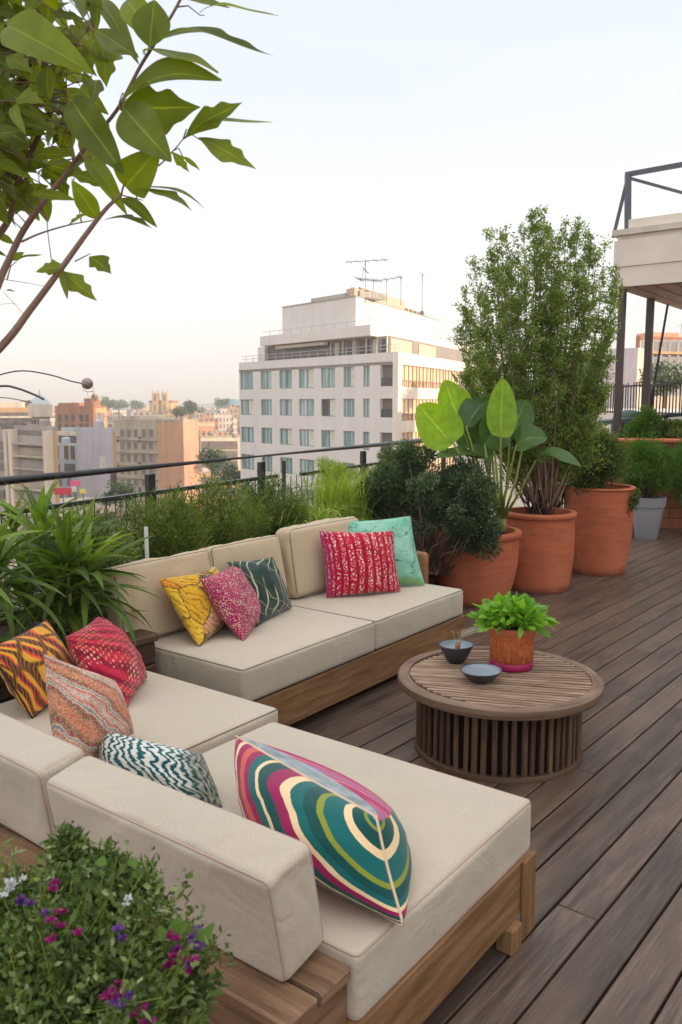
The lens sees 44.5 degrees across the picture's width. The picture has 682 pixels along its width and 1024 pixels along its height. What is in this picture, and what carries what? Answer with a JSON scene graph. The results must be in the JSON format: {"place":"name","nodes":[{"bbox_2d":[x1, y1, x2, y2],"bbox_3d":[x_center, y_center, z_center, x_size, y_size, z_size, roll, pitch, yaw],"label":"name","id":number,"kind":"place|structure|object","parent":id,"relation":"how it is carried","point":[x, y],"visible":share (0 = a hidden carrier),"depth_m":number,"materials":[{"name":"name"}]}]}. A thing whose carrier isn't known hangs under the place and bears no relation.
{"place":"outdoors","nodes":[
{"label":"outdoors","id":0,"kind":"place"},
{"bbox_2d":[0,402,30,429],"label":"long terrace","id":1,"kind":"structure","parent":0,"point":[16,413],"depth_m":167.17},
{"bbox_2d":[5,412,14,429],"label":"window","id":2,"kind":"structure","parent":1,"relation":"in","point":[12,420],"depth_m":167.02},
{"bbox_2d":[14,412,24,425],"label":"window","id":3,"kind":"structure","parent":1,"relation":"in","point":[18,421],"depth_m":167.35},
{"bbox_2d":[57,428,76,442],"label":"house","id":4,"kind":"structure","parent":0,"point":[72,435],"depth_m":131.40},
{"bbox_2d":[55,398,106,441],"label":"brick block","id":5,"kind":"structure","parent":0,"point":[72,415],"depth_m":193.87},
{"bbox_2d":[0,542,165,612],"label":"road","id":6,"kind":"structure","parent":0,"point":[45,598],"depth_m":103.20,"materials":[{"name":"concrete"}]},
{"bbox_2d":[2,412,59,592],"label":"balconied building","id":7,"kind":"structure","parent":6,"relation":"on","point":[28,449],"depth_m":101.24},
{"bbox_2d":[58,430,80,538],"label":"house","id":8,"kind":"structure","parent":6,"relation":"on","point":[67,456],"depth_m":113.85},
{"bbox_2d":[63,445,70,460],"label":"window","id":9,"kind":"structure","parent":8,"relation":"in","point":[66,452],"depth_m":113.59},
{"bbox_2d":[68,445,75,460],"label":"window","id":10,"kind":"structure","parent":8,"relation":"in","point":[72,449],"depth_m":112.74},
{"bbox_2d":[114,414,199,537],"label":"apartment building","id":11,"kind":"structure","parent":6,"relation":"on","point":[150,439],"depth_m":144.05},
{"bbox_2d":[199,433,239,471],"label":"sunlit apartments","id":12,"kind":"structure","parent":6,"relation":"on","point":[229,443],"depth_m":177.40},
{"bbox_2d":[199,470,240,518],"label":"apartments","id":13,"kind":"structure","parent":6,"relation":"on","point":[207,475],"depth_m":165.85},
{"bbox_2d":[212,462,240,494],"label":"city tree","id":14,"kind":"object","parent":6,"relation":"on","point":[229,468],"visible":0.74,"depth_m":128.96,"materials":[{"name":"green plant"}]},
{"bbox_2d":[108,410,126,419],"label":"town house","id":15,"kind":"structure","parent":0,"point":[115,414],"depth_m":606.29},
{"bbox_2d":[52,403,217,410],"bbox_3d":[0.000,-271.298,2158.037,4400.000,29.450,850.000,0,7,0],"label":"hills","id":16,"kind":"structure","parent":0,"point":[210,405],"depth_m":2002.26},
{"bbox_2d":[149,390,178,414],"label":"church","id":17,"kind":"structure","parent":0,"point":[161,406],"depth_m":428.79,"materials":[{"name":"stone"}]},
{"bbox_2d":[164,408,189,418],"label":"town house","id":18,"kind":"structure","parent":0,"point":[168,413],"depth_m":421.67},
{"bbox_2d":[194,414,219,430],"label":"town house","id":19,"kind":"structure","parent":0,"point":[206,417],"depth_m":362.45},
{"bbox_2d":[198,426,229,435],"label":"town house","id":20,"kind":"structure","parent":0,"point":[205,430],"depth_m":286.00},
{"bbox_2d":[204,409,231,432],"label":"town house","id":21,"kind":"structure","parent":0,"point":[224,416],"depth_m":377.71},
{"bbox_2d":[219,405,239,425],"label":"town house","id":22,"kind":"structure","parent":0,"point":[234,410],"depth_m":469.47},
{"bbox_2d":[0,0,681,404],"label":"sky","id":23,"kind":"structure","parent":0,"point":[400,132],"materials":[{"name":"white"}]},
{"bbox_2d":[289,528,681,1023],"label":"deck","id":24,"kind":"structure","parent":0,"point":[606,832],"depth_m":3.58,"materials":[{"name":"wood"}]},
{"bbox_2d":[64,617,158,672],"bbox_3d":[-1.277,0.900,4.507,0.600,0.550,0.265,6,9,37],"label":"side table","id":25,"kind":"object","parent":24,"relation":"on","point":[145,643],"visible":0.11,"depth_m":4.37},
{"bbox_2d":[0,820,236,1023],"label":"flowering plant","id":26,"kind":"object","parent":24,"relation":"on","point":[75,914],"visible":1,"depth_m":1.39,"materials":[{"name":"green plant"}]},
{"bbox_2d":[0,0,277,352],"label":"lobed leaf tree","id":27,"kind":"object","parent":24,"relation":"on","point":[35,42],"visible":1,"depth_m":1.95,"materials":[{"name":"green plant"}]},
{"bbox_2d":[0,513,434,703],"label":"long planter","id":28,"kind":"object","parent":24,"relation":"on","point":[6,695],"depth_m":4.70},
{"bbox_2d":[0,500,93,682],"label":"broad leaf plant","id":29,"kind":"object","parent":28,"relation":"in","point":[6,558],"visible":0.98,"depth_m":3.79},
{"bbox_2d":[0,486,137,619],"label":"broad leaf plant","id":30,"kind":"object","parent":28,"relation":"in","point":[88,517],"visible":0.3,"depth_m":4.56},
{"bbox_2d":[0,578,143,675],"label":"broad leaf plant","id":31,"kind":"object","parent":28,"relation":"in","point":[64,625],"visible":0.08,"depth_m":4.44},
{"bbox_2d":[0,543,151,642],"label":"broad leaf plant","id":32,"kind":"object","parent":28,"relation":"in","point":[74,622],"visible":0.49,"depth_m":4.14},
{"bbox_2d":[15,499,144,623],"bbox_3d":[-1.521,0.320,4.867,0.764,0.806,0.791,0,7,0],"label":"feathery bush","id":33,"kind":"object","parent":28,"relation":"in","point":[115,561],"visible":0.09,"depth_m":4.89,"materials":[{"name":"green plant"}]},
{"bbox_2d":[144,527,148,557],"bbox_3d":[-1.154,0.349,4.969,0.024,0.524,0.039,-3,8,-21],"label":"plant marker","id":34,"kind":"object","parent":33,"relation":"in","point":[146,541],"visible":0.42,"depth_m":4.96,"materials":[{"name":"white plastic"}]},
{"bbox_2d":[0,475,164,658],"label":"broad leaf plant","id":35,"kind":"object","parent":28,"relation":"in","point":[64,546],"visible":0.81,"depth_m":4.18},
{"bbox_2d":[99,480,223,561],"bbox_3d":[-1.189,0.225,5.503,0.832,0.917,0.760,7,10,44],"label":"feathery bush","id":36,"kind":"object","parent":28,"relation":"in","point":[168,540],"visible":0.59,"depth_m":5.39,"materials":[{"name":"green plant"}]},
{"bbox_2d":[176,466,278,548],"bbox_3d":[-0.875,0.082,6.232,0.844,0.863,0.857,0,7,0],"label":"feathery bush","id":37,"kind":"object","parent":28,"relation":"on","point":[227,525],"visible":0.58,"depth_m":6.10,"materials":[{"name":"green plant"}]},
{"bbox_2d":[233,469,317,537],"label":"feathery bush","id":38,"kind":"object","parent":28,"relation":"in","point":[287,504],"visible":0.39,"depth_m":6.74,"materials":[{"name":"green plant"}]},
{"bbox_2d":[261,501,379,536],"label":"grass clump","id":39,"kind":"object","parent":28,"relation":"on","point":[323,514],"visible":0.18,"depth_m":6.91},
{"bbox_2d":[278,466,385,520],"bbox_3d":[0.015,-0.058,7.585,1.281,0.693,1.438,0,7,0],"label":"grass clump","id":40,"kind":"object","parent":28,"relation":"on","point":[345,495],"visible":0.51,"depth_m":7.47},
{"bbox_2d":[313,455,359,495],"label":"leafy shrub","id":41,"kind":"object","parent":28,"relation":"on","point":[338,468],"visible":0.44,"depth_m":7.93,"materials":[{"name":"green plant"}]},
{"bbox_2d":[323,462,405,519],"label":"grass clump","id":42,"kind":"object","parent":28,"relation":"on","point":[369,476],"visible":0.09,"depth_m":8.11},
{"bbox_2d":[358,438,434,515],"bbox_3d":[0.569,-0.329,8.758,0.827,0.900,1.002,5,9,31],"label":"leafy shrub","id":43,"kind":"object","parent":28,"relation":"on","point":[384,459],"visible":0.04,"depth_m":8.66,"materials":[{"name":"green plant"}]},
{"bbox_2d":[0,670,535,1023],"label":"sectional sofa","id":44,"kind":"object","parent":24,"relation":"on","point":[305,949],"visible":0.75,"depth_m":2.27,"materials":[{"name":"fabric"}]},
{"bbox_2d":[0,619,74,718],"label":"throw pillow","id":45,"kind":"object","parent":44,"relation":"on","point":[22,670],"visible":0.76,"depth_m":3.39,"materials":[{"name":"orange patterned fabric"}]},
{"bbox_2d":[44,654,133,756],"bbox_3d":[-0.913,0.685,3.012,0.218,0.380,0.412,5,9,35],"label":"throw pillow","id":46,"kind":"object","parent":44,"relation":"on","point":[88,711],"visible":0.81,"depth_m":2.93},
{"bbox_2d":[65,617,146,706],"bbox_3d":[-1.026,0.657,3.648,0.294,0.309,0.500,0,7,0],"label":"throw pillow","id":47,"kind":"object","parent":44,"relation":"on","point":[103,647],"visible":0.81,"depth_m":3.55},
{"bbox_2d":[99,732,222,807],"bbox_3d":[-0.624,0.872,2.833,0.624,0.172,0.172,5,9,33],"label":"throw pillow","id":48,"kind":"object","parent":44,"relation":"on","point":[186,772],"visible":0.74,"depth_m":2.74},
{"bbox_2d":[234,735,411,926],"bbox_3d":[-0.066,0.873,2.401,0.407,0.243,0.833,-7,10,-41],"label":"throw pillow","id":49,"kind":"object","parent":44,"relation":"on","point":[350,832],"visible":0.83,"depth_m":2.20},
{"bbox_2d":[100,516,464,725],"bbox_3d":[-0.198,0.607,5.234,0.965,0.943,2.496,6,9,37],"label":"garden sofa","id":50,"kind":"object","parent":24,"relation":"on","point":[313,649],"visible":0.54,"depth_m":4.80,"materials":[{"name":"fabric"}]},
{"bbox_2d":[159,568,225,646],"bbox_3d":[-0.764,0.514,4.673,0.266,0.345,0.471,4,8,26],"label":"throw pillow","id":51,"kind":"object","parent":50,"relation":"on","point":[199,617],"visible":0.73,"depth_m":4.52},
{"bbox_2d":[201,566,260,640],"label":"throw pillow","id":52,"kind":"object","parent":50,"relation":"on","point":[232,596],"visible":0.9,"depth_m":4.62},
{"bbox_2d":[227,557,291,626],"bbox_3d":[-0.458,0.456,5.059,0.234,0.358,0.485,5,9,33],"label":"throw pillow","id":53,"kind":"object","parent":50,"relation":"on","point":[265,579],"visible":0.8,"depth_m":4.97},
{"bbox_2d":[319,531,399,597],"bbox_3d":[0.130,0.338,5.651,0.547,0.435,0.228,-3,8,-22],"label":"throw pillow","id":54,"kind":"object","parent":50,"relation":"on","point":[359,563],"visible":1,"depth_m":5.58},
{"bbox_2d":[348,516,424,584],"bbox_3d":[0.297,0.283,5.949,0.553,0.478,0.273,-2,8,-15],"label":"throw pillow","id":55,"kind":"object","parent":50,"relation":"on","point":[409,572],"visible":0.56,"depth_m":5.92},
{"bbox_2d":[355,439,504,584],"bbox_3d":[0.677,0.077,7.352,1.367,1.442,1.542,0,7,0],"label":"dark shrub","id":56,"kind":"object","parent":24,"relation":"on","point":[455,502],"visible":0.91,"depth_m":6.99,"materials":[{"name":"green plant"}]},
{"bbox_2d":[415,371,581,606],"bbox_3d":[1.304,-0.212,7.295,1.336,2.034,0.990,0,7,0],"label":"bird of paradise","id":57,"kind":"object","parent":24,"relation":"on","point":[501,418],"visible":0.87,"depth_m":7.13,"materials":[{"name":"plant"}]},
{"bbox_2d":[398,646,603,784],"bbox_3d":[0.800,1.016,4.247,1.024,0.387,1.016,0,7,0],"label":"coffee table","id":58,"kind":"object","parent":24,"relation":"on","point":[513,728],"visible":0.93,"depth_m":3.94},
{"bbox_2d":[439,639,473,663],"bbox_3d":[0.612,0.749,4.427,0.186,0.098,0.181,0,7,0],"label":"bowl","id":59,"kind":"object","parent":58,"relation":"on","point":[451,654],"visible":0.98,"depth_m":4.38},
{"bbox_2d":[460,663,501,683],"bbox_3d":[0.693,0.807,4.120,0.208,0.061,0.204,0,7,0],"label":"bowl","id":60,"kind":"object","parent":58,"relation":"on","point":[481,673],"visible":1,"depth_m":4.14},
{"bbox_2d":[466,590,559,672],"bbox_3d":[0.893,0.613,4.325,0.474,0.395,0.424,0,7,0],"label":"table plant pot","id":61,"kind":"object","parent":58,"relation":"on","point":[515,624],"visible":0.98,"depth_m":4.25,"materials":[{"name":"ceramic"}]},
{"bbox_2d":[447,204,625,593],"bbox_3d":[1.848,-1.097,8.013,1.776,3.602,1.214,0,7,0],"label":"potted tree","id":62,"kind":"object","parent":24,"relation":"on","point":[546,551],"visible":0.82,"depth_m":7.73,"materials":[{"name":"green plant"}]},
{"bbox_2d":[503,418,587,507],"bbox_3d":[2.317,-0.338,8.774,1.009,1.901,0.837,-5,9,-34],"label":"leafy shrub","id":63,"kind":"object","parent":24,"relation":"on","point":[563,497],"visible":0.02,"depth_m":8.79,"materials":[{"name":"green plant"}]},
{"bbox_2d":[558,421,642,575],"bbox_3d":[2.547,-0.174,8.718,1.006,1.591,0.899,0,7,0],"label":"potted bush","id":64,"kind":"object","parent":24,"relation":"on","point":[604,509],"visible":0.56,"depth_m":8.43,"materials":[{"name":"ceramic"}]},
{"bbox_2d":[598,413,681,437],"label":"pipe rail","id":65,"kind":"object","parent":24,"relation":"on","point":[623,420],"visible":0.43,"depth_m":13.59,"materials":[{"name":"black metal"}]},
{"bbox_2d":[602,438,681,527],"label":"brick planter","id":66,"kind":"object","parent":24,"relation":"on","point":[672,515],"depth_m":11.73,"materials":[{"name":"brick"}]},
{"bbox_2d":[617,403,663,437],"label":"shrub","id":67,"kind":"object","parent":66,"relation":"in","point":[642,421],"visible":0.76,"depth_m":12.18,"materials":[{"name":"green plant"}]},
{"bbox_2d":[647,418,681,437],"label":"shrub","id":68,"kind":"object","parent":66,"relation":"in","point":[669,428],"visible":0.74,"depth_m":12.05,"materials":[{"name":"green plant"}]},
{"bbox_2d":[611,162,681,437],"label":"roof pavilion","id":69,"kind":"structure","parent":24,"relation":"on","point":[648,254],"depth_m":12.85,"materials":[{"name":"beige paint"}]},
{"bbox_2d":[610,410,637,437],"bbox_3d":[5.046,-0.976,14.677,0.600,1.639,0.600,0,7,0],"label":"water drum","id":70,"kind":"object","parent":69,"relation":"attached to","point":[628,413],"visible":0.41,"depth_m":14.39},
{"bbox_2d":[616,428,681,539],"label":"grey pot plant","id":71,"kind":"object","parent":24,"relation":"on","point":[651,468],"visible":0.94,"depth_m":10.66,"materials":[{"name":"green plant"}]},
{"bbox_2d":[665,428,681,507],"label":"grey pot plant","id":72,"kind":"object","parent":24,"relation":"on","point":[677,487],"visible":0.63,"depth_m":11.06,"materials":[{"name":"green plant"}]},
{"bbox_2d":[570,335,643,408],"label":"white warehouse","id":73,"kind":"structure","parent":0,"point":[633,361],"depth_m":96.04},
{"bbox_2d":[588,892,681,1023],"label":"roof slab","id":74,"kind":"structure","parent":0,"point":[671,992],"depth_m":2.56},
{"bbox_2d":[0,438,490,607],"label":"metal railing","id":75,"kind":"object","parent":74,"relation":"on","point":[29,478],"visible":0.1,"depth_m":6.04,"materials":[{"name":"metal"}]},
{"bbox_2d":[0,370,93,402],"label":"arched lamp","id":76,"kind":"object","parent":75,"relation":"attached to","point":[86,383],"visible":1,"depth_m":4.50,"materials":[{"name":"brown metal"}]},
{"label":"ground","id":77,"kind":"structure","parent":0,"visible":0},
{"bbox_2d":[0,418,9,580],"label":"dim building","id":78,"kind":"structure","parent":77,"relation":"on","point":[2,490],"depth_m":105.26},
{"bbox_2d":[28,390,51,423],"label":"water tower","id":79,"kind":"structure","parent":77,"relation":"on","point":[40,408],"depth_m":116.46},
{"bbox_2d":[54,488,71,515],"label":"street sign","id":80,"kind":"object","parent":77,"relation":"on","point":[62,491],"visible":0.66,"depth_m":91.95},
{"bbox_2d":[21,414,118,560],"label":"rendered house","id":81,"kind":"structure","parent":77,"relation":"on","point":[96,446],"depth_m":107.40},
{"bbox_2d":[88,390,101,426],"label":"building","id":82,"kind":"structure","parent":77,"relation":"on","point":[91,412],"depth_m":170.66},
{"bbox_2d":[101,396,115,410],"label":"city tree","id":83,"kind":"object","parent":77,"relation":"on","point":[109,404],"visible":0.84,"depth_m":517.12,"materials":[{"name":"green plant"}]},
{"bbox_2d":[98,477,136,563],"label":"city tree","id":84,"kind":"object","parent":77,"relation":"on","point":[115,489],"visible":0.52,"depth_m":94.30,"materials":[{"name":"green plant"}]},
{"bbox_2d":[112,399,128,418],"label":"city tree","id":85,"kind":"object","parent":77,"relation":"on","point":[120,404],"visible":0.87,"depth_m":558.69,"materials":[{"name":"green plant"}]},
{"bbox_2d":[128,400,145,411],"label":"city tree","id":86,"kind":"object","parent":77,"relation":"on","point":[137,404],"visible":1,"depth_m":617.98,"materials":[{"name":"green plant"}]},
{"bbox_2d":[171,406,188,418],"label":"city tree","id":87,"kind":"object","parent":77,"relation":"on","point":[177,412],"visible":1,"depth_m":299.32,"materials":[{"name":"green plant"}]},
{"bbox_2d":[176,400,204,418],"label":"city tree","id":88,"kind":"object","parent":77,"relation":"on","point":[191,406],"visible":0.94,"depth_m":328.43,"materials":[{"name":"green plant"}]},
{"bbox_2d":[198,447,230,504],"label":"city tree","id":89,"kind":"object","parent":77,"relation":"on","point":[209,454],"visible":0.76,"depth_m":148.43,"materials":[{"name":"green plant"}]},
{"bbox_2d":[214,398,230,407],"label":"city tree","id":90,"kind":"object","parent":77,"relation":"on","point":[220,402],"visible":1,"depth_m":499.20,"materials":[{"name":"green plant"}]},
{"bbox_2d":[239,287,500,527],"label":"white office block","id":91,"kind":"structure","parent":77,"relation":"on","point":[350,367],"depth_m":90.56,"materials":[{"name":"paint"}]},
{"bbox_2d":[241,372,252,389],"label":"window","id":92,"kind":"structure","parent":91,"relation":"in","point":[246,377],"depth_m":101.33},
{"bbox_2d":[242,399,252,414],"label":"window","id":93,"kind":"structure","parent":91,"relation":"in","point":[247,405],"depth_m":101.70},
{"bbox_2d":[242,427,253,442],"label":"window","id":94,"kind":"structure","parent":91,"relation":"in","point":[247,432],"depth_m":102.10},
{"bbox_2d":[242,454,253,469],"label":"window","id":95,"kind":"structure","parent":91,"relation":"in","point":[248,463],"depth_m":102.62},
{"bbox_2d":[261,371,270,388],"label":"window","id":96,"kind":"structure","parent":91,"relation":"in","point":[266,375],"depth_m":98.12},
{"bbox_2d":[262,399,271,414],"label":"window","id":97,"kind":"structure","parent":91,"relation":"in","point":[266,403],"depth_m":98.43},
{"bbox_2d":[262,428,271,443],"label":"window","id":98,"kind":"structure","parent":91,"relation":"in","point":[266,432],"depth_m":98.91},
{"bbox_2d":[263,456,271,471],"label":"window","id":99,"kind":"structure","parent":91,"relation":"in","point":[268,460],"depth_m":99.22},
{"bbox_2d":[280,370,291,388],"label":"window","id":100,"kind":"structure","parent":91,"relation":"in","point":[285,375],"depth_m":95.00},
{"bbox_2d":[281,399,291,415],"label":"window","id":101,"kind":"structure","parent":91,"relation":"in","point":[286,404],"depth_m":95.38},
{"bbox_2d":[281,428,291,444],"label":"window","id":102,"kind":"structure","parent":91,"relation":"in","point":[286,434],"depth_m":95.89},
{"bbox_2d":[281,457,291,473],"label":"window","id":103,"kind":"structure","parent":91,"relation":"in","point":[288,460],"depth_m":96.08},
{"bbox_2d":[300,369,313,387],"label":"window","id":104,"kind":"structure","parent":91,"relation":"in","point":[306,375],"depth_m":91.91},
{"bbox_2d":[300,399,313,415],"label":"window","id":105,"kind":"structure","parent":91,"relation":"in","point":[306,405],"depth_m":92.34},
{"bbox_2d":[300,429,313,445],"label":"window","id":106,"kind":"structure","parent":91,"relation":"in","point":[306,435],"depth_m":92.83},
{"bbox_2d":[300,459,313,476],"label":"window","id":107,"kind":"structure","parent":91,"relation":"in","point":[307,465],"depth_m":93.26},
{"bbox_2d":[322,368,334,387],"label":"window","id":108,"kind":"structure","parent":91,"relation":"in","point":[328,374],"depth_m":89.01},
{"bbox_2d":[322,399,334,415],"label":"window","id":109,"kind":"structure","parent":91,"relation":"in","point":[328,405],"depth_m":89.40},
{"bbox_2d":[322,430,334,447],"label":"window","id":110,"kind":"structure","parent":91,"relation":"in","point":[328,436],"depth_m":89.82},
{"bbox_2d":[344,399,353,416],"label":"window","id":111,"kind":"structure","parent":91,"relation":"in","point":[348,403],"depth_m":86.74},
{"bbox_2d":[344,431,353,445],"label":"window","id":112,"kind":"structure","parent":91,"relation":"in","point":[348,435],"depth_m":87.16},
{"bbox_2d":[344,367,354,386],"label":"window","id":113,"kind":"structure","parent":91,"relation":"in","point":[349,372],"depth_m":86.31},
{"bbox_2d":[364,366,369,386],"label":"window","id":114,"kind":"structure","parent":91,"relation":"in","point":[366,368],"depth_m":84.11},
{"bbox_2d":[455,409,681,516],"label":"neighbouring roof block","id":115,"kind":"structure","parent":77,"relation":"on","point":[518,503],"depth_m":24.26,"materials":[{"name":"beige paint"}]},
{"bbox_2d":[481,380,681,414],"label":"picket fence","id":116,"kind":"object","parent":115,"relation":"on","point":[654,385],"visible":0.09,"depth_m":14.84,"materials":[{"name":"black metal"}]},
{"bbox_2d":[636,323,681,408],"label":"old apartments","id":117,"kind":"structure","parent":77,"relation":"on","point":[671,349],"depth_m":101.59,"materials":[{"name":"beige brick"}]},
{"bbox_2d":[660,340,670,358],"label":"window","id":118,"kind":"structure","parent":117,"relation":"in","point":[665,343],"depth_m":101.23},
{"bbox_2d":[668,340,679,357],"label":"window","id":119,"kind":"structure","parent":117,"relation":"in","point":[673,343],"depth_m":101.58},
{"bbox_2d":[637,360,681,408],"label":"city tree","id":120,"kind":"object","parent":77,"relation":"on","point":[665,376],"visible":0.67,"depth_m":69.56,"materials":[{"name":"green plant"}]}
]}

